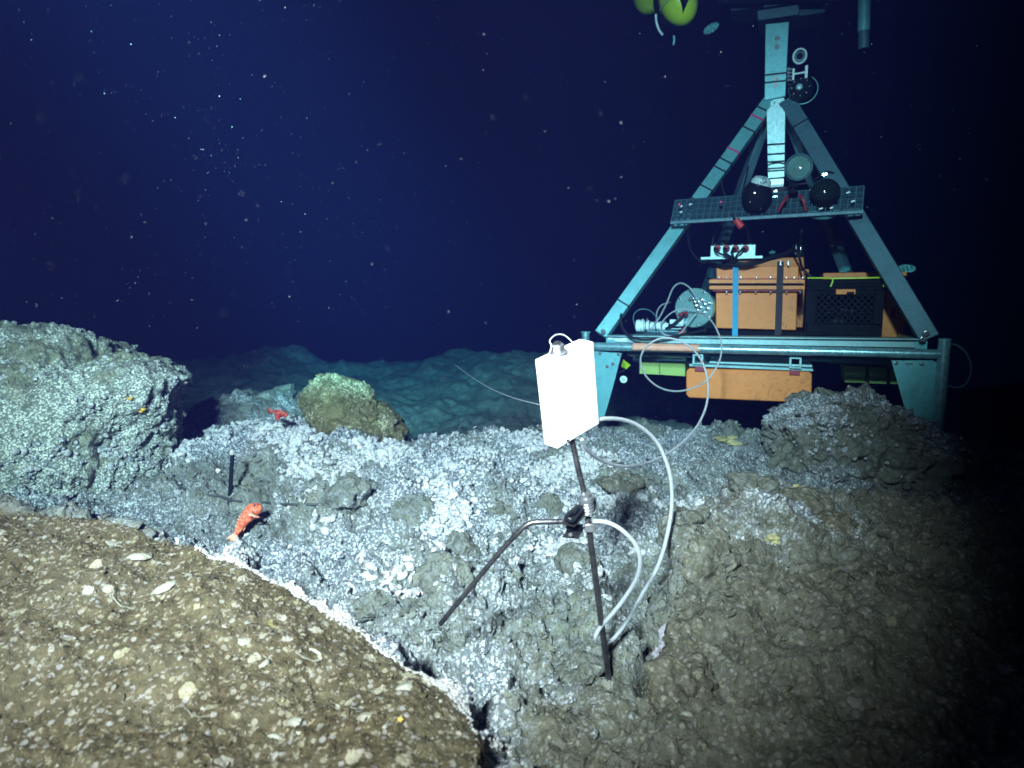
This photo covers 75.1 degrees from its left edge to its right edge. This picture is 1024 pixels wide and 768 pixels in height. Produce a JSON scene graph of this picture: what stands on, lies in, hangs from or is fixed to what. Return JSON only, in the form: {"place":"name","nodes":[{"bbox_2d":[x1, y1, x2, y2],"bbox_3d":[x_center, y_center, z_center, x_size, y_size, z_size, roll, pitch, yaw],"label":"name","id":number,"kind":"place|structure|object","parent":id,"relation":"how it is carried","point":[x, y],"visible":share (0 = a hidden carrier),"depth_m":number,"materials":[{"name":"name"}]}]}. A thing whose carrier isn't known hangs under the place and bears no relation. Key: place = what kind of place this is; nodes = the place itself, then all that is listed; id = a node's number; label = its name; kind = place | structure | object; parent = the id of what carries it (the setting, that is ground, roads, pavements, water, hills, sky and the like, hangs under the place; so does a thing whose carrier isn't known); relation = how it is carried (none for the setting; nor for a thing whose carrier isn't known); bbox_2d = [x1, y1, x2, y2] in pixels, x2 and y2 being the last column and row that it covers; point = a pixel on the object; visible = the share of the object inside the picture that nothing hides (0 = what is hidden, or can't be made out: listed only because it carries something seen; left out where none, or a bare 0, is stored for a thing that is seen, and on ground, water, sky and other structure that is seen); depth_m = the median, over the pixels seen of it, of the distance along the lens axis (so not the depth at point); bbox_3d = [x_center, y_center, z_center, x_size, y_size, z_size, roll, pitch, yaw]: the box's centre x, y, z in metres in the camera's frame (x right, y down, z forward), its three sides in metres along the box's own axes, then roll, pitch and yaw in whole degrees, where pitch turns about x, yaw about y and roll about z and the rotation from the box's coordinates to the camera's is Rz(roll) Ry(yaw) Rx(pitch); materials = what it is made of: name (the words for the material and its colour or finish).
{"place":"outdoors","nodes":[
{"label":"outdoors","id":0,"kind":"place"},
{"bbox_2d":[0,0,1022,510],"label":"marine snow","id":1,"kind":"structure","parent":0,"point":[502,160],"depth_m":1.68,"materials":[{"name":"white"}]},
{"bbox_2d":[0,344,1023,767],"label":"seabed","id":2,"kind":"structure","parent":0,"point":[424,396],"depth_m":1.13,"materials":[{"name":"grey stone"}]},
{"bbox_2d":[0,320,192,500],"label":"rock outcrop","id":3,"kind":"object","parent":2,"relation":"on","point":[40,403],"visible":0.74,"depth_m":2.22,"materials":[{"name":"grey stone"}]},
{"bbox_2d":[0,320,181,497],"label":"outcrop crust","id":4,"kind":"object","parent":3,"relation":"on","point":[30,469],"visible":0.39,"depth_m":2.22},
{"bbox_2d":[105,540,121,546],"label":"shell","id":5,"kind":"object","parent":2,"relation":"on","point":[111,543],"visible":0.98,"depth_m":1.17},
{"bbox_2d":[112,588,136,609],"bbox_3d":[-0.596,0.330,1.023,0.046,0.028,0.029,4,8,31],"label":"shell","id":6,"kind":"object","parent":2,"relation":"on","point":[114,594],"visible":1,"depth_m":1.01},
{"bbox_2d":[126,553,152,559],"bbox_3d":[-0.634,0.292,1.131,0.041,0.011,0.024,-2,7,-16],"label":"shell","id":7,"kind":"object","parent":2,"relation":"on","point":[140,556],"visible":1,"depth_m":1.12},
{"bbox_2d":[150,580,176,594],"bbox_3d":[-0.545,0.319,1.041,0.038,0.017,0.023,-2,7,-14],"label":"shell","id":8,"kind":"object","parent":2,"relation":"on","point":[164,587],"visible":1,"depth_m":1.03},
{"bbox_2d":[184,707,205,717],"bbox_3d":[-0.388,0.403,0.821,0.028,0.018,0.019,-2,7,-17],"label":"shell","id":9,"kind":"object","parent":2,"relation":"on","point":[201,708],"visible":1,"depth_m":0.81},
{"bbox_2d":[228,449,234,504],"bbox_3d":[-0.861,0.301,2.040,0.034,0.204,0.017,0,7,0],"label":"marker post","id":10,"kind":"object","parent":2,"relation":"on","point":[231,467],"visible":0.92,"depth_m":2.03,"materials":[{"name":"black plastic"}]},
{"bbox_2d":[182,383,301,436],"bbox_3d":[-1.351,0.244,3.363,0.758,0.478,0.556,0,7,0],"label":"boulder","id":11,"kind":"object","parent":2,"relation":"on","point":[236,404],"visible":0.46,"depth_m":3.17,"materials":[{"name":"grey stone"}]},
{"bbox_2d":[237,637,250,645],"bbox_3d":[-0.377,0.365,0.944,0.024,0.008,0.013,-5,9,-35],"label":"shell","id":12,"kind":"object","parent":2,"relation":"on","point":[243,641],"visible":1,"depth_m":0.94},
{"bbox_2d":[227,503,262,541],"bbox_3d":[-0.735,0.385,1.854,0.090,0.105,0.079,0,7,0],"label":"rockfish","id":13,"kind":"object","parent":2,"relation":"on","point":[251,512],"visible":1,"depth_m":1.84,"materials":[{"name":"orange"}]},
{"bbox_2d":[258,658,269,667],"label":"shell","id":14,"kind":"object","parent":2,"relation":"on","point":[266,662],"visible":1,"depth_m":0.91},
{"bbox_2d":[170,457,367,505],"bbox_3d":[-0.920,0.322,2.133,1.108,0.043,0.223,5,9,36],"label":"seabed cable","id":15,"kind":"object","parent":2,"relation":"on","point":[241,501],"visible":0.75,"depth_m":2.01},
{"bbox_2d":[267,733,282,739],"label":"shell","id":16,"kind":"object","parent":2,"relation":"on","point":[276,736],"visible":1,"depth_m":0.80},
{"bbox_2d":[267,407,287,420],"bbox_3d":[-0.811,0.104,2.300,0.086,0.047,0.049,0,7,0],"label":"rockfish","id":17,"kind":"object","parent":2,"relation":"on","point":[278,414],"visible":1,"depth_m":2.29,"materials":[{"name":"red"}]},
{"bbox_2d":[288,716,302,726],"bbox_3d":[-0.267,0.414,0.818,0.027,0.010,0.014,6,9,39],"label":"shell","id":18,"kind":"object","parent":2,"relation":"on","point":[295,721],"visible":1,"depth_m":0.81},
{"bbox_2d":[295,648,321,661],"bbox_3d":[-0.285,0.381,0.938,0.037,0.015,0.022,0,7,0],"label":"shell","id":19,"kind":"object","parent":2,"relation":"on","point":[316,652],"visible":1,"depth_m":0.94},
{"bbox_2d":[323,472,371,512],"bbox_3d":[-0.468,0.310,1.893,0.140,0.119,0.128,0,7,0],"label":"stone","id":20,"kind":"object","parent":2,"relation":"on","point":[351,491],"visible":0.98,"depth_m":1.85,"materials":[{"name":"grey stone"}]},
{"bbox_2d":[297,373,408,441],"bbox_3d":[-0.679,0.168,2.890,0.466,0.440,0.404,0,7,0],"label":"boulder","id":21,"kind":"object","parent":2,"relation":"on","point":[328,403],"visible":0.68,"depth_m":2.75,"materials":[{"name":"stone"}]},
{"bbox_2d":[194,545,512,757],"bbox_3d":[-0.281,0.407,1.067,0.647,0.205,0.108,5,8,33],"label":"mat fringe","id":22,"kind":"object","parent":2,"relation":"on","point":[342,617],"visible":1,"depth_m":1.04,"materials":[{"name":"white"}]},
{"bbox_2d":[345,589,383,622],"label":"stone","id":23,"kind":"object","parent":2,"relation":"on","point":[363,607],"visible":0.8,"depth_m":1.39,"materials":[{"name":"grey stone"}]},
{"bbox_2d":[395,682,412,689],"bbox_3d":[-0.144,0.406,0.895,0.024,0.007,0.014,0,7,0],"label":"shell","id":24,"kind":"object","parent":2,"relation":"on","point":[406,686],"visible":1,"depth_m":0.89},
{"bbox_2d":[389,493,435,526],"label":"stone","id":25,"kind":"object","parent":2,"relation":"on","point":[413,509],"visible":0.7,"depth_m":1.81,"materials":[{"name":"grey stone"}]},
{"bbox_2d":[162,414,711,605],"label":"bacterial lumps","id":26,"kind":"object","parent":2,"relation":"on","point":[299,432],"visible":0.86,"depth_m":2.14,"materials":[{"name":"white"}]},
{"bbox_2d":[408,551,475,595],"bbox_3d":[-0.154,0.438,1.481,0.151,0.133,0.133,0,7,0],"label":"stone","id":27,"kind":"object","parent":2,"relation":"on","point":[431,570],"visible":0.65,"depth_m":1.45,"materials":[{"name":"grey stone"}]},
{"bbox_2d":[446,530,480,556],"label":"stone","id":28,"kind":"object","parent":2,"relation":"on","point":[458,543],"visible":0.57,"depth_m":1.67,"materials":[{"name":"grey stone"}]},
{"bbox_2d":[486,500,515,515],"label":"stone","id":29,"kind":"object","parent":2,"relation":"on","point":[501,507],"visible":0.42,"depth_m":1.87,"materials":[{"name":"grey stone"}]},
{"bbox_2d":[0,446,1023,767],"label":"shell grit","id":30,"kind":"object","parent":2,"relation":"on","point":[316,670],"visible":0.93,"depth_m":0.96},
{"bbox_2d":[5,415,1023,767],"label":"rubble","id":31,"kind":"object","parent":2,"relation":"on","point":[893,721],"visible":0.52,"depth_m":1.41,"materials":[{"name":"grey stone"}]},
{"bbox_2d":[438,334,611,680],"bbox_3d":[0.041,0.263,1.107,0.324,0.692,0.143,-1,7,-8],"label":"sampler stand","id":32,"kind":"object","parent":2,"relation":"on","point":[565,374],"visible":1,"depth_m":1.07,"materials":[{"name":"white plastic"}]},
{"bbox_2d":[454,364,539,404],"bbox_3d":[-0.072,-0.017,1.855,0.035,0.084,1.544,-1,7,-10],"label":"thin line","id":33,"kind":"object","parent":32,"relation":"attached to","point":[499,392],"visible":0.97,"depth_m":1.68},
{"bbox_2d":[593,416,673,644],"bbox_3d":[0.217,0.266,1.214,0.098,0.436,0.255,4,8,27],"label":"sample hose","id":34,"kind":"object","parent":32,"relation":"attached to","point":[639,566],"visible":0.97,"depth_m":1.24,"materials":[{"name":"white plastic"}]},
{"bbox_2d":[580,311,722,467],"bbox_3d":[0.540,-0.069,2.287,0.293,0.330,2.547,2,7,19],"label":"sample hose","id":35,"kind":"object","parent":32,"relation":"attached to","point":[590,453],"visible":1,"depth_m":2.07,"materials":[{"name":"white plastic"}]},
{"bbox_2d":[534,492,563,517],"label":"stone","id":36,"kind":"object","parent":2,"relation":"on","point":[552,504],"visible":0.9,"depth_m":1.93,"materials":[{"name":"grey stone"}]},
{"bbox_2d":[554,542,601,578],"bbox_3d":[0.164,0.439,1.649,0.120,0.093,0.105,0,7,0],"label":"stone","id":37,"kind":"object","parent":2,"relation":"on","point":[567,555],"visible":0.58,"depth_m":1.62,"materials":[{"name":"grey stone"}]},
{"bbox_2d":[556,649,604,685],"bbox_3d":[0.129,0.540,1.249,0.098,0.059,0.090,0,7,0],"label":"stone","id":38,"kind":"object","parent":2,"relation":"on","point":[587,668],"visible":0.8,"depth_m":1.23,"materials":[{"name":"grey stone"}]},
{"bbox_2d":[597,470,645,494],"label":"stone","id":39,"kind":"object","parent":2,"relation":"on","point":[634,484],"visible":0.89,"depth_m":1.98,"materials":[{"name":"grey stone"}]},
{"bbox_2d":[608,417,673,441],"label":"boulder","id":40,"kind":"object","parent":2,"relation":"on","point":[656,430],"visible":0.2,"depth_m":3.01,"materials":[{"name":"grey stone"}]},
{"bbox_2d":[651,622,666,658],"bbox_3d":[0.285,0.459,1.134,0.080,0.133,0.076,-6,10,-43],"label":"mat fluff","id":41,"kind":"object","parent":2,"relation":"on","point":[655,652],"visible":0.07,"depth_m":1.14,"materials":[{"name":"white"}]},
{"bbox_2d":[642,651,718,713],"bbox_3d":[0.255,0.454,1.014,0.112,0.088,0.104,0,7,0],"label":"stone","id":42,"kind":"object","parent":2,"relation":"on","point":[684,677],"visible":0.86,"depth_m":0.99,"materials":[{"name":"grey stone"}]},
{"bbox_2d":[681,710,693,716],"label":"shell","id":43,"kind":"object","parent":2,"relation":"on","point":[688,713],"visible":1,"depth_m":0.95},
{"bbox_2d":[669,504,710,524],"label":"stone","id":44,"kind":"object","parent":2,"relation":"on","point":[699,514],"visible":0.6,"depth_m":1.41,"materials":[{"name":"grey stone"}]},
{"bbox_2d":[680,537,740,594],"bbox_3d":[0.363,0.347,1.216,0.119,0.136,0.089,0,7,0],"label":"stone","id":45,"kind":"object","parent":2,"relation":"on","point":[709,564],"visible":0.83,"depth_m":1.19,"materials":[{"name":"grey stone"}]},
{"bbox_2d":[713,435,741,446],"bbox_3d":[0.863,0.232,2.649,0.124,0.050,0.075,0,7,0],"label":"yellow crust","id":46,"kind":"object","parent":2,"relation":"on","point":[730,440],"visible":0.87,"depth_m":2.63},
{"bbox_2d":[743,532,753,540],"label":"stone","id":47,"kind":"object","parent":2,"relation":"on","point":[748,536],"visible":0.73,"depth_m":1.35,"materials":[{"name":"grey stone"}]},
{"bbox_2d":[725,472,780,493],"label":"stone","id":48,"kind":"object","parent":2,"relation":"on","point":[737,482],"visible":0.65,"depth_m":1.51,"materials":[{"name":"grey stone"}]},
{"bbox_2d":[581,22,951,429],"bbox_3d":[1.451,-0.818,3.948,1.814,2.437,1.201,3,8,22],"label":"lander frame","id":49,"kind":"object","parent":2,"relation":"on","point":[922,389],"visible":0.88,"depth_m":3.64,"materials":[{"name":"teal metal"}]},
{"bbox_2d":[608,336,626,340],"bbox_3d":[0.598,-0.257,3.777,0.107,0.030,0.005,3,8,22],"label":"label sticker","id":50,"kind":"object","parent":49,"relation":"attached to","point":[618,338],"visible":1,"depth_m":3.77,"materials":[{"name":"white paper"}]},
{"bbox_2d":[617,360,629,373],"bbox_3d":[0.638,-0.098,3.833,0.047,0.091,0.081,-5,9,-37],"label":"pennant","id":51,"kind":"object","parent":49,"relation":"attached to","point":[625,365],"visible":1,"depth_m":3.81,"materials":[{"name":"plastic"}]},
{"bbox_2d":[620,376,626,382],"bbox_3d":[0.646,-0.026,3.856,0.042,0.042,0.007,3,8,22],"label":"round tag","id":52,"kind":"object","parent":49,"relation":"hanging from","point":[623,379],"visible":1,"depth_m":3.85,"materials":[{"name":"white plastic"}]},
{"bbox_2d":[635,318,670,331],"bbox_3d":[0.804,-0.334,3.779,0.195,0.076,0.068,3,8,22],"label":"pump","id":53,"kind":"object","parent":49,"relation":"on","point":[642,325],"visible":0.95,"depth_m":3.77,"materials":[{"name":"plastic"}]},
{"bbox_2d":[633,309,656,330],"bbox_3d":[0.754,-0.366,3.793,0.141,0.127,0.034,5,9,35],"label":"thin tube","id":54,"kind":"object","parent":53,"relation":"attached to","point":[643,309],"visible":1,"depth_m":3.80,"materials":[{"name":"plastic"}]},
{"bbox_2d":[665,313,685,329],"bbox_3d":[0.907,-0.347,3.706,0.116,0.094,0.037,4,8,28],"label":"cable","id":55,"kind":"object","parent":53,"relation":"attached to","point":[675,321],"visible":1,"depth_m":3.69,"materials":[{"name":"rubber"}]},
{"bbox_2d":[669,319,684,328],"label":"valve block","id":56,"kind":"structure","parent":53,"relation":"attached to","point":[672,321],"depth_m":3.75,"materials":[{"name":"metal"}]},
{"bbox_2d":[630,355,691,375],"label":"foam block","id":57,"kind":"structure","parent":49,"relation":"attached to","point":[667,365],"depth_m":3.99,"materials":[{"name":"plastic"}]},
{"bbox_2d":[620,313,706,340],"bbox_3d":[0.825,-0.336,3.672,0.477,0.194,0.152,3,8,22],"label":"cable","id":58,"kind":"object","parent":49,"relation":"hanging from","point":[652,339],"visible":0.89,"depth_m":3.64,"materials":[{"name":"rubber"}]},
{"bbox_2d":[650,282,699,329],"bbox_3d":[0.907,-0.429,3.703,0.270,0.268,0.043,1,7,12],"label":"thin tube","id":59,"kind":"object","parent":49,"relation":"on","point":[669,297],"visible":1,"depth_m":3.68,"materials":[{"name":"white plastic"}]},
{"bbox_2d":[660,308,696,335],"bbox_3d":[0.923,-0.341,3.677,0.205,0.157,0.039,0,7,0],"label":"thin tube","id":60,"kind":"object","parent":49,"relation":"on","point":[673,312],"visible":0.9,"depth_m":3.67,"materials":[{"name":"plastic"}]},
{"bbox_2d":[675,288,715,333],"bbox_3d":[1.105,-0.421,3.867,0.220,0.265,0.482,4,8,32],"label":"pressure housing","id":61,"kind":"object","parent":49,"relation":"on","point":[706,305],"visible":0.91,"depth_m":3.73,"materials":[{"name":"grey metal"}]},
{"bbox_2d":[687,226,707,263],"bbox_3d":[1.096,-0.819,3.888,0.190,0.250,0.093,-2,7,-12],"label":"cable","id":62,"kind":"object","parent":49,"relation":"hanging from","point":[694,255],"visible":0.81,"depth_m":3.91,"materials":[{"name":"rubber"}]},
{"bbox_2d":[721,166,748,200],"bbox_3d":[1.275,-1.170,3.799,0.123,0.260,0.133,7,10,43],"label":"cable","id":63,"kind":"object","parent":49,"relation":"hanging from","point":[743,185],"visible":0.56,"depth_m":3.78,"materials":[{"name":"rubber"}]},
{"bbox_2d":[732,214,744,229],"bbox_3d":[1.199,-0.862,3.533,0.072,0.091,0.040,4,8,29],"label":"red plug","id":64,"kind":"object","parent":49,"relation":"hanging from","point":[738,223],"visible":1,"depth_m":3.52,"materials":[{"name":"plastic"}]},
{"bbox_2d":[686,366,811,401],"bbox_3d":[1.343,-0.022,3.775,0.640,0.176,0.475,3,8,22],"label":"case","id":65,"kind":"object","parent":49,"relation":"hanging from","point":[752,384],"visible":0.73,"depth_m":3.57,"materials":[{"name":"orange plastic"}]},
{"bbox_2d":[742,176,771,213],"bbox_3d":[1.291,-0.997,3.505,0.152,0.199,0.162,0,7,0],"label":"float sphere","id":66,"kind":"object","parent":49,"relation":"on","point":[757,195],"visible":0.99,"depth_m":3.46,"materials":[{"name":"black plastic"}]},
{"bbox_2d":[709,266,805,335],"bbox_3d":[1.415,-0.475,3.817,0.509,0.384,0.470,3,8,22],"label":"battery case","id":67,"kind":"object","parent":49,"relation":"on","point":[756,313],"visible":0.95,"depth_m":3.63,"materials":[{"name":"orange plastic"}]},
{"bbox_2d":[701,244,762,263],"bbox_3d":[1.212,-0.714,3.655,0.314,0.114,0.276,3,8,22],"label":"junction box","id":68,"kind":"object","parent":67,"relation":"on","point":[732,253],"visible":1,"depth_m":3.57,"materials":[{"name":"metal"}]},
{"bbox_2d":[712,221,748,245],"bbox_3d":[1.269,-0.837,3.771,0.111,0.210,0.303,-3,7,-20],"label":"cable","id":69,"kind":"object","parent":68,"relation":"attached to","point":[726,222],"visible":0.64,"depth_m":3.83,"materials":[{"name":"rubber"}]},
{"bbox_2d":[732,260,738,335],"bbox_3d":[1.304,-0.489,3.841,0.042,0.419,0.444,3,8,22],"label":"strap","id":70,"kind":"object","parent":67,"relation":"attached to","point":[735,305],"visible":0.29,"depth_m":3.64,"materials":[{"name":"blue fabric"}]},
{"bbox_2d":[707,249,792,268],"bbox_3d":[1.293,-0.686,3.640,0.452,0.108,0.186,3,8,22],"label":"cable","id":71,"kind":"object","parent":67,"relation":"on","point":[754,262],"visible":0.99,"depth_m":3.58,"materials":[{"name":"rubber"}]},
{"bbox_2d":[775,261,783,334],"bbox_3d":[1.510,-0.481,3.758,0.038,0.393,0.444,3,8,22],"label":"strap","id":72,"kind":"object","parent":67,"relation":"attached to","point":[779,300],"visible":0.93,"depth_m":3.55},
{"bbox_2d":[792,245,812,276],"bbox_3d":[1.661,-0.693,3.791,0.125,0.200,0.071,0,7,0],"label":"cable","id":73,"kind":"object","parent":67,"relation":"attached to","point":[800,261],"visible":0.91,"depth_m":3.79,"materials":[{"name":"rubber"}]},
{"bbox_2d":[738,257,808,327],"bbox_3d":[1.619,-0.575,4.216,0.456,0.418,0.390,3,8,22],"label":"case","id":74,"kind":"object","parent":49,"relation":"on","point":[793,261],"visible":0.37,"depth_m":4.01,"materials":[{"name":"orange plastic"}]},
{"bbox_2d":[795,229,804,256],"bbox_3d":[1.725,-0.838,3.973,0.048,0.170,0.048,-3,8,-22],"label":"sample bottle","id":75,"kind":"object","parent":74,"relation":"on","point":[800,246],"visible":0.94,"depth_m":3.96,"materials":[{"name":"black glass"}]},
{"bbox_2d":[717,0,841,35],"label":"vehicle frame","id":76,"kind":"object","parent":49,"relation":"on","point":[805,13],"visible":0.97,"depth_m":3.90,"materials":[{"name":"metal"}]},
{"bbox_2d":[788,183,797,193],"bbox_3d":[1.448,-1.010,3.429,0.048,0.050,0.070,3,8,22],"label":"hose manifold","id":77,"kind":"object","parent":49,"relation":"attached to","point":[792,188],"visible":1,"depth_m":3.42,"materials":[{"name":"black plastic"}]},
{"bbox_2d":[777,195,788,211],"bbox_3d":[1.405,-0.935,3.448,0.055,0.086,0.033,0,7,0],"label":"red hose","id":78,"kind":"object","parent":77,"relation":"hanging from","point":[783,202],"visible":0.98,"depth_m":3.44,"materials":[{"name":"rubber"}]},
{"bbox_2d":[798,194,806,210],"bbox_3d":[1.488,-0.931,3.413,0.047,0.086,0.029,5,9,38],"label":"red hose","id":79,"kind":"object","parent":77,"relation":"hanging from","point":[803,201],"visible":1,"depth_m":3.40,"materials":[{"name":"rubber"}]},
{"bbox_2d":[787,65,807,81],"bbox_3d":[1.570,-1.709,3.666,0.108,0.080,0.028,2,7,16],"label":"mast bracket","id":80,"kind":"object","parent":49,"relation":"attached to","point":[805,72],"visible":1,"depth_m":3.66,"materials":[{"name":"metal"}]},
{"bbox_2d":[787,77,817,103],"bbox_3d":[1.615,-1.631,3.704,0.151,0.143,0.137,0,7,0],"label":"glass housing","id":81,"kind":"object","parent":80,"relation":"hanging from","point":[796,87],"visible":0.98,"depth_m":3.67,"materials":[{"name":"glass"}]},
{"bbox_2d":[784,153,812,185],"bbox_3d":[1.534,-1.144,3.562,0.141,0.160,0.089,3,8,25],"label":"lamp reflector","id":82,"kind":"object","parent":49,"relation":"attached to","point":[798,167],"visible":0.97,"depth_m":3.52,"materials":[{"name":"metal"}]},
{"bbox_2d":[792,48,806,64],"bbox_3d":[1.601,-1.812,3.704,0.077,0.086,0.088,3,8,22],"label":"mast lamp","id":83,"kind":"object","parent":49,"relation":"attached to","point":[801,56],"visible":0.99,"depth_m":3.67,"materials":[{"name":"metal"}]},
{"bbox_2d":[806,173,841,218],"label":"camera dome","id":84,"kind":"structure","parent":49,"relation":"on","point":[824,192],"depth_m":3.38,"materials":[{"name":"black glass"}]},
{"bbox_2d":[814,171,834,180],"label":"cable","id":85,"kind":"object","parent":49,"relation":"attached to","point":[820,175],"visible":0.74,"depth_m":3.54,"materials":[{"name":"rubber"}]},
{"bbox_2d":[803,279,884,335],"bbox_3d":[1.799,-0.419,3.636,0.373,0.297,0.345,3,8,22],"label":"crate","id":86,"kind":"object","parent":49,"relation":"on","point":[865,297],"visible":0.96,"depth_m":3.51,"materials":[{"name":"black plastic"}]},
{"bbox_2d":[807,277,884,286],"bbox_3d":[1.736,-0.532,3.468,0.364,0.053,0.018,3,8,22],"label":"twine","id":87,"kind":"object","parent":86,"relation":"attached to","point":[843,278],"visible":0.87,"depth_m":3.47,"materials":[{"name":"fabric"}]},
{"bbox_2d":[826,356,897,383],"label":"foam block","id":88,"kind":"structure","parent":49,"relation":"attached to","point":[873,373],"depth_m":4.01,"materials":[{"name":"plastic"}]},
{"bbox_2d":[819,272,907,336],"bbox_3d":[2.078,-0.473,3.982,0.434,0.366,0.480,3,8,22],"label":"side case","id":89,"kind":"object","parent":49,"relation":"on","point":[893,324],"visible":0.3,"depth_m":3.75,"materials":[{"name":"orange plastic"}]},
{"bbox_2d":[839,266,850,271],"bbox_3d":[1.884,-0.649,3.768,0.060,0.034,0.017,3,8,22],"label":"foil tag","id":90,"kind":"object","parent":89,"relation":"on","point":[845,269],"visible":1,"depth_m":3.77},
{"bbox_2d":[898,264,915,271],"bbox_3d":[2.065,-0.605,3.482,0.087,0.041,0.017,3,8,22],"label":"foil tag","id":91,"kind":"object","parent":49,"relation":"attached to","point":[906,268],"visible":0.87,"depth_m":3.48,"materials":[{"name":"teal"}]},
{"bbox_2d":[948,343,971,388],"bbox_3d":[2.114,-0.085,3.146,0.105,0.215,0.009,3,8,22],"label":"wire hoop","id":92,"kind":"object","parent":49,"relation":"attached to","point":[970,362],"visible":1,"depth_m":3.13,"materials":[{"name":"metal"}]},
{"bbox_2d":[765,534,780,544],"bbox_3d":[0.525,0.313,1.341,0.031,0.025,0.026,0,7,0],"label":"yellow crust","id":93,"kind":"object","parent":2,"relation":"on","point":[774,538],"visible":0.99,"depth_m":1.33},
{"bbox_2d":[779,486,834,513],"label":"stone","id":94,"kind":"object","parent":2,"relation":"on","point":[815,500],"visible":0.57,"depth_m":1.45,"materials":[{"name":"grey stone"}]},
{"bbox_2d":[816,510,870,538],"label":"stone","id":95,"kind":"object","parent":2,"relation":"on","point":[853,524],"visible":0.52,"depth_m":1.37,"materials":[{"name":"grey stone"}]},
{"bbox_2d":[757,382,999,494],"bbox_3d":[1.264,0.251,2.392,0.754,0.508,0.684,0,7,0],"label":"rock mound","id":96,"kind":"object","parent":2,"relation":"on","point":[913,464],"visible":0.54,"depth_m":2.15,"materials":[{"name":"grey stone"}]},
{"bbox_2d":[790,385,996,492],"bbox_3d":[1.288,0.267,2.246,0.679,0.507,0.373,0,7,0],"label":"mound crust","id":97,"kind":"object","parent":96,"relation":"on","point":[826,410],"visible":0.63,"depth_m":2.18},
{"bbox_2d":[0,0,1023,388],"label":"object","id":98,"kind":"structure","parent":0,"point":[432,293],"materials":[{"name":"blue liquid"}]},
{"bbox_2d":[633,0,654,14],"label":"yellow float","id":99,"kind":"object","parent":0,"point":[642,6],"visible":0.79,"depth_m":3.73,"materials":[{"name":"plastic"}]},
{"bbox_2d":[653,0,697,44],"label":"yellow float","id":100,"kind":"object","parent":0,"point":[673,12],"visible":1,"depth_m":3.53,"materials":[{"name":"plastic"}]},
{"bbox_2d":[703,22,718,33],"bbox_3d":[1.067,-1.907,3.566,0.081,0.055,0.017,3,8,22],"label":"foil tag","id":101,"kind":"object","parent":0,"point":[710,28],"visible":1,"depth_m":3.57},
{"bbox_2d":[857,0,870,50],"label":"blue pole","id":102,"kind":"object","parent":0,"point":[863,24],"visible":1,"depth_m":3.45,"materials":[{"name":"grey metal"}]}
]}

